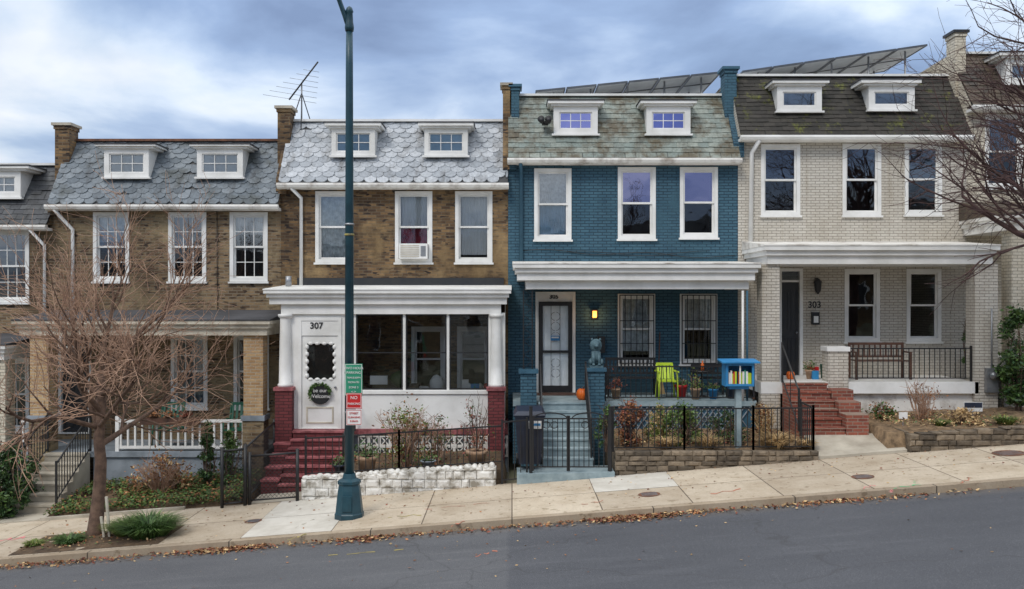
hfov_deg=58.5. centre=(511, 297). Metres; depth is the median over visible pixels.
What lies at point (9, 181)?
dormer interior
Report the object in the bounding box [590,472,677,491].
concrete patch
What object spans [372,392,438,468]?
rose bush
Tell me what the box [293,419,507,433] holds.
porch floor
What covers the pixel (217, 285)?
cables
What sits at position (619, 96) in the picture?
flat roof
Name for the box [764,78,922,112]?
dormers
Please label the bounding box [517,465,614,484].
entry platform
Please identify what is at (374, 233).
front wall
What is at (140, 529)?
liriope clump
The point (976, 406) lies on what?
yard sign
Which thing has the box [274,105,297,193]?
party wall pier
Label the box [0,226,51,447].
front wall
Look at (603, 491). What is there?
fallen leaves
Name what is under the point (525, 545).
fallen leaves
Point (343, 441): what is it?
step railing
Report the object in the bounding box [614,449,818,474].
stones
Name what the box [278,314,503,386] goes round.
porch columns
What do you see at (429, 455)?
fallen leaves
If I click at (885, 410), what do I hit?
garden shrub
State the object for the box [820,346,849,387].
porch pedestal
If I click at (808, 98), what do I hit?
dormer interior
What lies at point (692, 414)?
porch lattice
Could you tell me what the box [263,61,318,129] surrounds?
tv antenna
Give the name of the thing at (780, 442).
ornamental grass
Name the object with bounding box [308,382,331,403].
welcome wreath
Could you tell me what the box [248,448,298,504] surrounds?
chain link gate
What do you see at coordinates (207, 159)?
dormer interior
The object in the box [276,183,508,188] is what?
gutter
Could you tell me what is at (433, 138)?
dormer interior
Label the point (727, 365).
door
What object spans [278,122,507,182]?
mansard roof
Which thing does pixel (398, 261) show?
window frames
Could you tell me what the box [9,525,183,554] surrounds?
tree bed
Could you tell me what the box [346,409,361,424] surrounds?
no parking sign
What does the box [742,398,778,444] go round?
garden shrub
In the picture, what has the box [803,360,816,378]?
potted plant
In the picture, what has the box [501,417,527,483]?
iron fence
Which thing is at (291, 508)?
concrete patch
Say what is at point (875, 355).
porch bench
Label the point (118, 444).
porch railing
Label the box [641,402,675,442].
garden shrub
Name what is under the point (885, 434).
front yard
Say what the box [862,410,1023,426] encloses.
fallen leaves
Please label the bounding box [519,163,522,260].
downspout
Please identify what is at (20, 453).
iron fence
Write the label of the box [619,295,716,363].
window grilles
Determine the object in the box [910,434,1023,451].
retaining wall
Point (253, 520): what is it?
manhole cover
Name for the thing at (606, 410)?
garden shrub
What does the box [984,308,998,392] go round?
electric meter
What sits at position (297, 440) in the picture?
front steps
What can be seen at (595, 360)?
lion statue
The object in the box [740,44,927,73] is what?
solar panel array
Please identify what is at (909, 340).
window frames
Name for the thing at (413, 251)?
window air conditioner
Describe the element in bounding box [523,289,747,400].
iron posts
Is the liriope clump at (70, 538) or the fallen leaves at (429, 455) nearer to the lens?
the liriope clump at (70, 538)
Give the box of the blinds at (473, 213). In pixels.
[321,197,486,256]
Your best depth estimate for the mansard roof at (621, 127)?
22.68 m
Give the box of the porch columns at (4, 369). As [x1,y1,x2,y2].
[0,359,14,486]
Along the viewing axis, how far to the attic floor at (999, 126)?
25.04 m
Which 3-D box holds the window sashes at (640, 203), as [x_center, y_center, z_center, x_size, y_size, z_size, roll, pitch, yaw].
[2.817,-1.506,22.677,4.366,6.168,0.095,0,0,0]
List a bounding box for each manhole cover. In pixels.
[245,519,261,522]
[638,492,659,496]
[851,474,873,478]
[992,450,1023,455]
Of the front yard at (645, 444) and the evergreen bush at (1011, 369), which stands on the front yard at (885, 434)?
the evergreen bush at (1011, 369)
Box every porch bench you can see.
[605,357,657,396]
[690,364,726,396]
[848,342,911,379]
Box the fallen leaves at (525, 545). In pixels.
[15,491,993,588]
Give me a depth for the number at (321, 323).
20.82 m
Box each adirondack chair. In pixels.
[151,402,185,445]
[223,402,242,433]
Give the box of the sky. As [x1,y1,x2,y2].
[0,0,1023,162]
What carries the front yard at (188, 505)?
on the ground at (511, 470)
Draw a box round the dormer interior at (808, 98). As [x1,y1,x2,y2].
[784,93,906,104]
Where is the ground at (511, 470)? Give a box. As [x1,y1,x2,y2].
[506,427,781,483]
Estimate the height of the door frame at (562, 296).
2.502 m
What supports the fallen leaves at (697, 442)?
on the front yard at (645, 444)
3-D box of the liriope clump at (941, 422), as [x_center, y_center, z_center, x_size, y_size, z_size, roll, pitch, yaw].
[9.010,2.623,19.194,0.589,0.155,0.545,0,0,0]
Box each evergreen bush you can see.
[0,437,45,518]
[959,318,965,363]
[992,302,1023,410]
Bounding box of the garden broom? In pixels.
[658,332,664,393]
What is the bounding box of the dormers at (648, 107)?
[546,99,697,135]
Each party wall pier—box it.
[48,122,81,215]
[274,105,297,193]
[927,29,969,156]
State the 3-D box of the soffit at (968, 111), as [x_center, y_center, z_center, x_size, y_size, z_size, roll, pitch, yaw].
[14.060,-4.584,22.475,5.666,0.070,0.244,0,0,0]
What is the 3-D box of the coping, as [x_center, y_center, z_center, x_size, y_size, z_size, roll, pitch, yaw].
[-2.297,3.524,18.531,3.916,0.366,0.299,0,0,0]
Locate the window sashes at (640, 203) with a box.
[538,112,713,360]
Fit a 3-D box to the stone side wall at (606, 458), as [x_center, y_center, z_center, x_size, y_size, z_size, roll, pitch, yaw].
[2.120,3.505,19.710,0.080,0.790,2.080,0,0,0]
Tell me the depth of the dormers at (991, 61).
22.66 m
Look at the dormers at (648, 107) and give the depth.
22.66 m
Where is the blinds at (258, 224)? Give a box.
[100,218,262,401]
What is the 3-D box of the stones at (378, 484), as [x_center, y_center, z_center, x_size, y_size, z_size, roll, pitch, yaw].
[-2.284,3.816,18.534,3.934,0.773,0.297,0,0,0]
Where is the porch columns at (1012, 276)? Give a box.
[1001,231,1023,406]
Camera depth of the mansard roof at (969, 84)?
22.75 m
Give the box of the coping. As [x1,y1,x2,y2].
[302,462,494,479]
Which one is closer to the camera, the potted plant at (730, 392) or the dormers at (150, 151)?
the potted plant at (730, 392)
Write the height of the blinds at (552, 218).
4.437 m
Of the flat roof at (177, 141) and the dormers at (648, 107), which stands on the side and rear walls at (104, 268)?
the flat roof at (177, 141)
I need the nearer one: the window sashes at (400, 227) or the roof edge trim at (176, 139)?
the window sashes at (400, 227)
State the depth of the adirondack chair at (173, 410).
21.79 m
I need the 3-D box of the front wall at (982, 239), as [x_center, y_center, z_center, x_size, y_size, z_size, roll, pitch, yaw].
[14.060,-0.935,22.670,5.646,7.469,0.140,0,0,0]
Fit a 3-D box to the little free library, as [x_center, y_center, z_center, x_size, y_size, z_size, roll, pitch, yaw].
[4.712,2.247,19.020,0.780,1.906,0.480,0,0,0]
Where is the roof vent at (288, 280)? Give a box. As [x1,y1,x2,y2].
[285,276,291,285]
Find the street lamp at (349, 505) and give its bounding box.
[335,0,363,520]
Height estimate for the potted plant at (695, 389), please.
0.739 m
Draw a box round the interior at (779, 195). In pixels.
[765,157,915,335]
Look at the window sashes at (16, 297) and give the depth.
22.67 m
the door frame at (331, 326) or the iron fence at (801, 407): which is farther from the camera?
the door frame at (331, 326)
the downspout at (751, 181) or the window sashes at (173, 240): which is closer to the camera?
the downspout at (751, 181)
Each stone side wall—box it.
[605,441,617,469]
[894,428,908,443]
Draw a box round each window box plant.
[147,407,160,417]
[159,408,177,417]
[177,408,192,417]
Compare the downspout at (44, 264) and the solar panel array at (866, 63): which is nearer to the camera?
the downspout at (44, 264)
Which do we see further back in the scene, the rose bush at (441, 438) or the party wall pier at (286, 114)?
the party wall pier at (286, 114)
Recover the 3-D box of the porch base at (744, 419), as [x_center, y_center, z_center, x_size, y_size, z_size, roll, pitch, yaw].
[2.790,3.141,20.925,5.540,1.318,0.150,0,0,0]
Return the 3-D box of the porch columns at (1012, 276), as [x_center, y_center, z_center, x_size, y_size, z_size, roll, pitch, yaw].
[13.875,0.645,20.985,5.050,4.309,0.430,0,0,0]
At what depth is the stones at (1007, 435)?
18.41 m
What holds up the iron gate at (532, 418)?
on the sidewalk
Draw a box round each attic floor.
[623,173,711,176]
[739,136,926,156]
[967,106,1015,130]
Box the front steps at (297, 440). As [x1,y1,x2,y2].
[260,430,356,493]
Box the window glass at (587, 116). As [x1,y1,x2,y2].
[561,113,682,127]
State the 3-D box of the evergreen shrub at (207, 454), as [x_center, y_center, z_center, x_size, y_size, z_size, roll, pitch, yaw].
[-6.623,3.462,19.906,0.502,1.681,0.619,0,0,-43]
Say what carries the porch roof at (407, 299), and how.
on the porch columns at (285, 369)
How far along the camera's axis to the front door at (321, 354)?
20.85 m
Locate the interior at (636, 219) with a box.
[623,177,708,358]
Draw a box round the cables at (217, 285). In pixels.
[217,264,217,309]
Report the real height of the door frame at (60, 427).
2.454 m
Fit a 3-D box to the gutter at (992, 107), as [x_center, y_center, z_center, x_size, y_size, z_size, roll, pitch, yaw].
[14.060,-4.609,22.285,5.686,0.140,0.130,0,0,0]
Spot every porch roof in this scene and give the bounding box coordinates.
[0,333,29,359]
[11,310,280,334]
[263,285,511,313]
[512,261,761,289]
[741,242,1000,266]
[959,202,1023,235]
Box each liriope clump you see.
[23,538,45,546]
[47,531,87,544]
[98,513,153,536]
[107,507,190,539]
[931,419,949,425]
[988,414,1023,424]
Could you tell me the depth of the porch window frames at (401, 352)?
20.86 m
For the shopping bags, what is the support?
on the porch floor at (892, 386)
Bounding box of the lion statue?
[588,338,603,367]
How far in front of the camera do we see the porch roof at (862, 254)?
20.69 m
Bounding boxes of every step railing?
[9,413,91,502]
[342,425,355,462]
[539,361,591,457]
[781,342,799,430]
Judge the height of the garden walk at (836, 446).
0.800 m
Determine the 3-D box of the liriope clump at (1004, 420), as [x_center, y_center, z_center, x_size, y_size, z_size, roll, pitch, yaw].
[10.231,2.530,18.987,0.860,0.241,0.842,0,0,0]
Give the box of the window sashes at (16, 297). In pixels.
[0,177,24,426]
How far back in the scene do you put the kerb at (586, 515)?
15.50 m
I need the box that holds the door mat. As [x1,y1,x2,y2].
[537,392,575,395]
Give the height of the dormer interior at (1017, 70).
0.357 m
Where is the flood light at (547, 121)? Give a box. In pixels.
[537,116,551,125]
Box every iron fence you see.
[0,442,24,480]
[305,425,500,474]
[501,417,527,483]
[612,399,814,451]
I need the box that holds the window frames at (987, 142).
[985,114,1022,189]
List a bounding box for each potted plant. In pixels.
[328,451,344,473]
[354,438,384,471]
[414,454,440,466]
[456,423,494,464]
[606,368,624,398]
[670,378,690,396]
[688,367,704,399]
[703,378,724,398]
[721,382,733,398]
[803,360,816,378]
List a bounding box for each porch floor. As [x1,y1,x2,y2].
[16,440,272,456]
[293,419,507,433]
[513,393,756,405]
[749,375,978,393]
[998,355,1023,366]
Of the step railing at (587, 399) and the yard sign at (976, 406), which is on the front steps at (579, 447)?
the step railing at (587, 399)
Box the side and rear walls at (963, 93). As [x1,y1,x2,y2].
[919,57,970,241]
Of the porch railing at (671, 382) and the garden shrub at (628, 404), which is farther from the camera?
the porch railing at (671, 382)
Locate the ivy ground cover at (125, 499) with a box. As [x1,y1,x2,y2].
[43,466,263,514]
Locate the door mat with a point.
(558, 393)
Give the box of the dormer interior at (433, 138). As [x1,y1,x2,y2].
[338,135,461,149]
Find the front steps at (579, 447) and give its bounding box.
[538,401,592,465]
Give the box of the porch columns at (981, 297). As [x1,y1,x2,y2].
[757,264,997,407]
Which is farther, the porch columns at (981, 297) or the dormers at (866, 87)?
the dormers at (866, 87)
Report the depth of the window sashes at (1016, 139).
22.67 m
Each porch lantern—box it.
[591,309,597,318]
[814,278,821,293]
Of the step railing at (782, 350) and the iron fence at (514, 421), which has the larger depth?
the step railing at (782, 350)
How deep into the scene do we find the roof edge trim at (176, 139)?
23.40 m
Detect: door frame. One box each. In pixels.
[58,335,90,433]
[298,317,341,428]
[536,292,574,391]
[780,268,802,374]
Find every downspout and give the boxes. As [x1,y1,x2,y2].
[28,230,45,310]
[53,209,74,309]
[290,188,302,284]
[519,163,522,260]
[748,140,760,241]
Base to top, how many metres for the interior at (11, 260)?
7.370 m
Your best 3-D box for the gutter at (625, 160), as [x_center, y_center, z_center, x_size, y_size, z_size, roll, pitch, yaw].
[2.744,-3.317,22.285,5.718,0.140,0.130,0,0,0]
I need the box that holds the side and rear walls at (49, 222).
[47,216,51,224]
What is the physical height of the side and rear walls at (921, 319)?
8.857 m
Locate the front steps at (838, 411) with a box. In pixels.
[782,382,868,439]
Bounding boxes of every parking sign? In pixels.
[345,364,362,395]
[346,393,361,408]
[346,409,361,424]
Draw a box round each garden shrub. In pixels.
[594,401,616,451]
[614,395,645,448]
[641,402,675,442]
[656,393,710,446]
[694,407,749,443]
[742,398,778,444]
[861,400,898,420]
[942,407,982,425]
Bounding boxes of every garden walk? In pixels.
[0,511,55,522]
[251,492,301,503]
[803,433,906,458]
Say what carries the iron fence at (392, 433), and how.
on the coping
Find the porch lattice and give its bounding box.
[614,407,750,429]
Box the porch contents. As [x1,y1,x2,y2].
[370,371,486,387]
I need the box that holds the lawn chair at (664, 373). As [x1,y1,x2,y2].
[654,363,678,399]
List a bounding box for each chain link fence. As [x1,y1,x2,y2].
[220,444,246,507]
[244,419,274,497]
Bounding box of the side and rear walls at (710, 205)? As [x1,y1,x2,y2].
[709,175,711,358]
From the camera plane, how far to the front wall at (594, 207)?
22.60 m
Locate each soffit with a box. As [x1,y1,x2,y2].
[287,189,507,189]
[508,164,739,164]
[738,139,968,142]
[966,108,1023,112]
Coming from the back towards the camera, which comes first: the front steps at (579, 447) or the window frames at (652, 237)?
the window frames at (652, 237)
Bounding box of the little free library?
[717,359,759,445]
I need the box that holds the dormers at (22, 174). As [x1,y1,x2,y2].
[0,164,46,198]
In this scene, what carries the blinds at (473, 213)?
attached to the window
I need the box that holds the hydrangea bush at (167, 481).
[123,444,200,496]
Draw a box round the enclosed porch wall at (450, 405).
[291,304,505,428]
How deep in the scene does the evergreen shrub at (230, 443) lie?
20.16 m
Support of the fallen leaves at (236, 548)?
on the road
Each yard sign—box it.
[899,412,907,425]
[964,402,982,415]
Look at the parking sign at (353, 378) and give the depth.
16.50 m
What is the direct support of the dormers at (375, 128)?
attached to the mansard roof at (398, 159)
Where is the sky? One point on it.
(111, 69)
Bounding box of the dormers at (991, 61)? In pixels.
[982,51,1023,85]
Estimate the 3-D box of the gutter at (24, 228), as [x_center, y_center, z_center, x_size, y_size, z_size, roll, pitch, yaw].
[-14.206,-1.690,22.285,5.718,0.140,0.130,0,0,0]
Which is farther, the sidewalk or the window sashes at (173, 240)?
the window sashes at (173, 240)
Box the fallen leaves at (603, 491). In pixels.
[8,445,1004,547]
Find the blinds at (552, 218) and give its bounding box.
[539,174,709,350]
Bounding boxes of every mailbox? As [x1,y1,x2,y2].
[598,336,604,352]
[811,312,819,324]
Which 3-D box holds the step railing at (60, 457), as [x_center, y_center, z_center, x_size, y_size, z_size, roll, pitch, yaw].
[-10.050,3.470,19.975,1.000,1.759,1.590,0,0,0]
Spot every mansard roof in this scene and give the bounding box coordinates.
[0,166,54,224]
[47,141,279,203]
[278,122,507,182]
[508,97,740,157]
[734,77,971,134]
[958,55,1023,104]
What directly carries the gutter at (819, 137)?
attached to the side and rear walls at (921, 319)
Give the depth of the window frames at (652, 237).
22.57 m
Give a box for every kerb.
[0,477,1023,565]
[40,506,185,520]
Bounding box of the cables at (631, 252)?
[523,249,733,257]
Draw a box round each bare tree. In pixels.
[0,152,271,535]
[837,0,1023,314]
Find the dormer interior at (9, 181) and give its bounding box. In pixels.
[0,178,13,190]
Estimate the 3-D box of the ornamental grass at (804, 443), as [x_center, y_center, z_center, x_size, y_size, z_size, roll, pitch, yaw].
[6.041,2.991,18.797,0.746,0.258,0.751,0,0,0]
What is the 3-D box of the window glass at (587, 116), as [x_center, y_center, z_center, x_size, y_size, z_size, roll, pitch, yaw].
[2.817,-1.514,22.677,4.276,6.093,0.060,0,0,0]
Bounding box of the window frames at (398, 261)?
[314,191,493,387]
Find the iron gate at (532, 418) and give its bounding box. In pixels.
[529,406,611,472]
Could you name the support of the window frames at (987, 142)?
attached to the front wall at (982, 239)
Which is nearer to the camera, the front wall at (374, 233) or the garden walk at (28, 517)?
the garden walk at (28, 517)
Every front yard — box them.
[48,472,265,516]
[354,449,506,483]
[614,427,803,449]
[868,406,1023,447]
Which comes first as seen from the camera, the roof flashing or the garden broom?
the garden broom
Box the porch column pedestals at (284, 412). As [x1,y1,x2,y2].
[273,386,505,462]
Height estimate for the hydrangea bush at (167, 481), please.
1.179 m
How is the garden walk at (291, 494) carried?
on the ground at (511, 470)
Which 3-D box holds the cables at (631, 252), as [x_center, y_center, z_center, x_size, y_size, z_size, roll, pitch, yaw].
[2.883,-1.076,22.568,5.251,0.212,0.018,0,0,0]
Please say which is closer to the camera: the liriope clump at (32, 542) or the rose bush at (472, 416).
the liriope clump at (32, 542)
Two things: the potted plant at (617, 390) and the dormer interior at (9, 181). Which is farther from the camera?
the dormer interior at (9, 181)
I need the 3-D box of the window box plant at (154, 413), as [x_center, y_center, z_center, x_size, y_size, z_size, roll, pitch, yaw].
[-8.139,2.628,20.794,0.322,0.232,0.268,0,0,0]
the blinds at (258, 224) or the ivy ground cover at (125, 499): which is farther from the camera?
the blinds at (258, 224)
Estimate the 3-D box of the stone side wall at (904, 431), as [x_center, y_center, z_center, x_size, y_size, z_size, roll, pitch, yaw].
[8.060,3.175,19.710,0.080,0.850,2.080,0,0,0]
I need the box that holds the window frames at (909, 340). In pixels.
[760,143,943,343]
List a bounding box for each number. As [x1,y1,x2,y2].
[310,322,322,328]
[808,301,820,307]
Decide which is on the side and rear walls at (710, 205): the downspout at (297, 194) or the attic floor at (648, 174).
the attic floor at (648, 174)
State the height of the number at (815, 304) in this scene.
0.162 m
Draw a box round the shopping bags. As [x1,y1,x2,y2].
[807,364,821,378]
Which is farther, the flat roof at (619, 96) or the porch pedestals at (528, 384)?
the flat roof at (619, 96)
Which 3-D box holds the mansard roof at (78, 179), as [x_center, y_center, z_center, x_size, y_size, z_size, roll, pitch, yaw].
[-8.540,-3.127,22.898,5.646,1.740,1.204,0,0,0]
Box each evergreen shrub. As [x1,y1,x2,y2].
[196,419,219,488]
[214,422,242,484]
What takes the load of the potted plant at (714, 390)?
on the porch floor at (674, 401)
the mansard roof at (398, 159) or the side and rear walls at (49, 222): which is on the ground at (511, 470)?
the side and rear walls at (49, 222)
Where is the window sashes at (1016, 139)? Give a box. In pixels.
[989,65,1023,183]
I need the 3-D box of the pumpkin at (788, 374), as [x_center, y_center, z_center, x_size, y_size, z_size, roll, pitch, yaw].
[6.550,1.820,21.500,0.191,0.220,0.191,0,0,23]
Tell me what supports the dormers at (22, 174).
attached to the mansard roof at (37, 194)
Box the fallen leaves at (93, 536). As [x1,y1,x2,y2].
[19,531,154,549]
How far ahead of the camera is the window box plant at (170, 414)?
20.77 m
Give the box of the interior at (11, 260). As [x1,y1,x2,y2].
[0,235,24,424]
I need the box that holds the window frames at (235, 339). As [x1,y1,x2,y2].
[91,212,269,410]
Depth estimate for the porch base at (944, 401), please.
20.90 m
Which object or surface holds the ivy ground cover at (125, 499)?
on the front yard at (188, 505)
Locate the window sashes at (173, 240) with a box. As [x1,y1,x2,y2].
[97,154,263,403]
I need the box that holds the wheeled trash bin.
[513,405,545,463]
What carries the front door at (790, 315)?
attached to the door frame at (800, 275)
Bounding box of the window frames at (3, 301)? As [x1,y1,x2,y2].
[0,231,29,432]
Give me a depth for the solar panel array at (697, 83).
24.50 m
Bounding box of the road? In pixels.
[0,486,1023,588]
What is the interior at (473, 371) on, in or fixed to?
attached to the side and rear walls
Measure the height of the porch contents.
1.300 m
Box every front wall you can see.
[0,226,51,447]
[52,206,280,485]
[281,190,507,418]
[508,165,737,442]
[738,143,965,426]
[967,108,1023,406]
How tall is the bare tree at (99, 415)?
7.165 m
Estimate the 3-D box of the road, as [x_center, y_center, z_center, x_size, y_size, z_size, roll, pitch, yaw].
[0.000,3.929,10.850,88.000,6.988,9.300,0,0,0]
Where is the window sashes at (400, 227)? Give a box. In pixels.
[319,133,488,387]
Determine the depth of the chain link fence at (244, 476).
18.32 m
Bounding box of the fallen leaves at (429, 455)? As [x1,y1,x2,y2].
[354,451,498,466]
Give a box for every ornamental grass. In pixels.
[652,434,682,448]
[688,432,727,449]
[749,429,799,449]
[796,437,821,449]
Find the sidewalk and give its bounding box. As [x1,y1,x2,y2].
[0,444,1023,556]
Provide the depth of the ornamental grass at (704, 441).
18.72 m
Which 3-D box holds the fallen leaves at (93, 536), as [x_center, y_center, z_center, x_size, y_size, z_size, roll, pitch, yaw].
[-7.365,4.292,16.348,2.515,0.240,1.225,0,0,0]
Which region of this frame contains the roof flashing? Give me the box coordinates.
[297,278,503,284]
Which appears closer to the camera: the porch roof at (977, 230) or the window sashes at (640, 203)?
the porch roof at (977, 230)
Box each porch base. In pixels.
[18,457,241,483]
[354,434,507,471]
[513,406,755,463]
[758,393,971,428]
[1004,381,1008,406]
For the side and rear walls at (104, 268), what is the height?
8.895 m
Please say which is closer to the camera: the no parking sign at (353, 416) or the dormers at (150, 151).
the no parking sign at (353, 416)
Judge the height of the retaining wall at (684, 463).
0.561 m
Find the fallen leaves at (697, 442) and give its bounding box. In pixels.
[615,429,803,445]
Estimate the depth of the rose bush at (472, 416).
19.47 m
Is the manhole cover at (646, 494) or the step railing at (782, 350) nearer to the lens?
the manhole cover at (646, 494)
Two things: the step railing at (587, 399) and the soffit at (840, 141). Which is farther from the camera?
the soffit at (840, 141)
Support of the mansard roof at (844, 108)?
attached to the side and rear walls at (921, 319)
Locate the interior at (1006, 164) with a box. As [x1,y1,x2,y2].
[989,131,1015,182]
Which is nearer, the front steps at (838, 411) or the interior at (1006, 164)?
the front steps at (838, 411)
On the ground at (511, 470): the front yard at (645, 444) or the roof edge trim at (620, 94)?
the front yard at (645, 444)
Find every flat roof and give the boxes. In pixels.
[77,141,277,141]
[510,96,720,96]
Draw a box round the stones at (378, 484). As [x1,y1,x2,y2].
[301,466,495,499]
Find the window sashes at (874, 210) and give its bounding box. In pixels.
[765,92,937,337]
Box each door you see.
[63,348,87,431]
[302,336,337,427]
[539,302,571,391]
[543,306,567,385]
[726,364,753,385]
[782,282,798,374]
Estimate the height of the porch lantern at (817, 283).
0.400 m
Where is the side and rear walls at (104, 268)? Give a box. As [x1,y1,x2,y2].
[66,194,280,345]
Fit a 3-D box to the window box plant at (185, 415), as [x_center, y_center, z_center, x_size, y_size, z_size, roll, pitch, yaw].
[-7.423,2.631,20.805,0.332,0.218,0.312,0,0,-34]
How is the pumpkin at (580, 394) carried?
on the porch floor at (674, 401)
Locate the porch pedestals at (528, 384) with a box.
[519,367,606,466]
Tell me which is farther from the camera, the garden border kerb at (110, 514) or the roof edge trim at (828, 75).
the roof edge trim at (828, 75)
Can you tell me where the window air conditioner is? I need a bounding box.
[399,244,428,258]
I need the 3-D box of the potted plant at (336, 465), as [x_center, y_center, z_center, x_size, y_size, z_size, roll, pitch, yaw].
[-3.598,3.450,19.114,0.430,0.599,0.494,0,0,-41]
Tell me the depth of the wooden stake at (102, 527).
16.38 m
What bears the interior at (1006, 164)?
attached to the side and rear walls at (963, 93)
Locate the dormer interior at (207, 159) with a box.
[111,155,236,171]
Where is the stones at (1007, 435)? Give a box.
[905,425,1023,452]
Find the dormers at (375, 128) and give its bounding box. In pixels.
[324,121,475,157]
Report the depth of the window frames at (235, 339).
22.57 m
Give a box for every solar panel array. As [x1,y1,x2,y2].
[535,72,718,92]
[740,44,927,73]
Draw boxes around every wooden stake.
[100,516,105,536]
[105,496,110,536]
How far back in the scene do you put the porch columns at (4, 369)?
20.84 m
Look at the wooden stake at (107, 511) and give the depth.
16.38 m
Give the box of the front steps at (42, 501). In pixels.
[12,452,89,514]
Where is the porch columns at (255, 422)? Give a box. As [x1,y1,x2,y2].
[27,335,269,478]
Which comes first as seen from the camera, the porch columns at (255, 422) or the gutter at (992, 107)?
the porch columns at (255, 422)
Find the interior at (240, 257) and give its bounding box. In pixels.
[69,218,262,401]
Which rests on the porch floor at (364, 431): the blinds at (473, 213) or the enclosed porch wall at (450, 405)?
the enclosed porch wall at (450, 405)
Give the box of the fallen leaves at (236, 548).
[0,486,1014,568]
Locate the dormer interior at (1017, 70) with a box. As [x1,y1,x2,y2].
[1012,66,1023,77]
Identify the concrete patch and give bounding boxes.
[241,513,338,537]
[264,498,336,517]
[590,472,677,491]
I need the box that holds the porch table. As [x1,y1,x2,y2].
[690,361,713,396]
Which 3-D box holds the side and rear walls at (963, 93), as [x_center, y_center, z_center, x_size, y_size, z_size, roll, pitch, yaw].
[14.060,-1.714,26.980,5.638,9.028,9.240,0,0,0]
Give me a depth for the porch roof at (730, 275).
20.69 m
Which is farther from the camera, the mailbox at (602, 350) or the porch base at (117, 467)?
the mailbox at (602, 350)
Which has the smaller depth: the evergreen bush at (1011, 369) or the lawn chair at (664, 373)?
the evergreen bush at (1011, 369)
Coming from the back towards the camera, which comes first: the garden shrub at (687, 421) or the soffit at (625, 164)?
the soffit at (625, 164)
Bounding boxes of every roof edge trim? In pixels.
[0,163,54,165]
[76,139,277,140]
[293,119,502,121]
[510,93,721,95]
[737,74,948,76]
[966,51,997,53]
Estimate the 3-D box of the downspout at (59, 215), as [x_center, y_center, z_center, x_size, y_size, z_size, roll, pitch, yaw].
[-11.009,-0.902,22.442,0.493,2.546,0.132,0,0,-35]
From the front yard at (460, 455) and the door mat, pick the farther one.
the door mat
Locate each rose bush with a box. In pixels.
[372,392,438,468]
[420,410,459,463]
[457,391,496,457]
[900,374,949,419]
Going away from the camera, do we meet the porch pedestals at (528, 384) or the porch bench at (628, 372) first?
the porch pedestals at (528, 384)
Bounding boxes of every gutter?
[0,225,47,230]
[44,204,278,210]
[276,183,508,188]
[507,158,742,163]
[740,135,974,140]
[971,105,1023,110]
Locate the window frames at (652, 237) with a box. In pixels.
[533,167,719,365]
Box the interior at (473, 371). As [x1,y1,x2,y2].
[417,255,486,385]
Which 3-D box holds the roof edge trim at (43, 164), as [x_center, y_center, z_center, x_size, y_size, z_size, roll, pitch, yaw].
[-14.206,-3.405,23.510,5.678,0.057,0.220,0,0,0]
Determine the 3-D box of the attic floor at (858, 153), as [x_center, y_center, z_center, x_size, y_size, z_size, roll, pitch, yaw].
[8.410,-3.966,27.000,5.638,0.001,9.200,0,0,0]
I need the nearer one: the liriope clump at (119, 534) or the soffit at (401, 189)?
the liriope clump at (119, 534)
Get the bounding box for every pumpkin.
[576,386,584,399]
[786,371,794,378]
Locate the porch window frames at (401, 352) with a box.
[356,314,487,389]
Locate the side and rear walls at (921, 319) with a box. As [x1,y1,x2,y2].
[716,87,934,335]
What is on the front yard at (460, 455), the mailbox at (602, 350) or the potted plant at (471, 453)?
the potted plant at (471, 453)
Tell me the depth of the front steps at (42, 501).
20.00 m
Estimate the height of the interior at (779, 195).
7.156 m
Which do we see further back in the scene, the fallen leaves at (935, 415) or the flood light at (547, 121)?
the flood light at (547, 121)
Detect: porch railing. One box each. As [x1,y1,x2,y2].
[21,416,241,450]
[604,364,754,400]
[846,346,971,381]
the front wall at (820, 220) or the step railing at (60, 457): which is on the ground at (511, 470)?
the front wall at (820, 220)
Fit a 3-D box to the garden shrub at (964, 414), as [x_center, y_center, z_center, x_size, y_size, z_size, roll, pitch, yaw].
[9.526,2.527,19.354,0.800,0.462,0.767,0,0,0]
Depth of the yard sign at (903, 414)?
19.39 m
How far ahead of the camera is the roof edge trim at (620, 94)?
23.40 m
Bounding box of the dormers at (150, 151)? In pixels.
[93,143,258,178]
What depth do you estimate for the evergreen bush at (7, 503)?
19.07 m

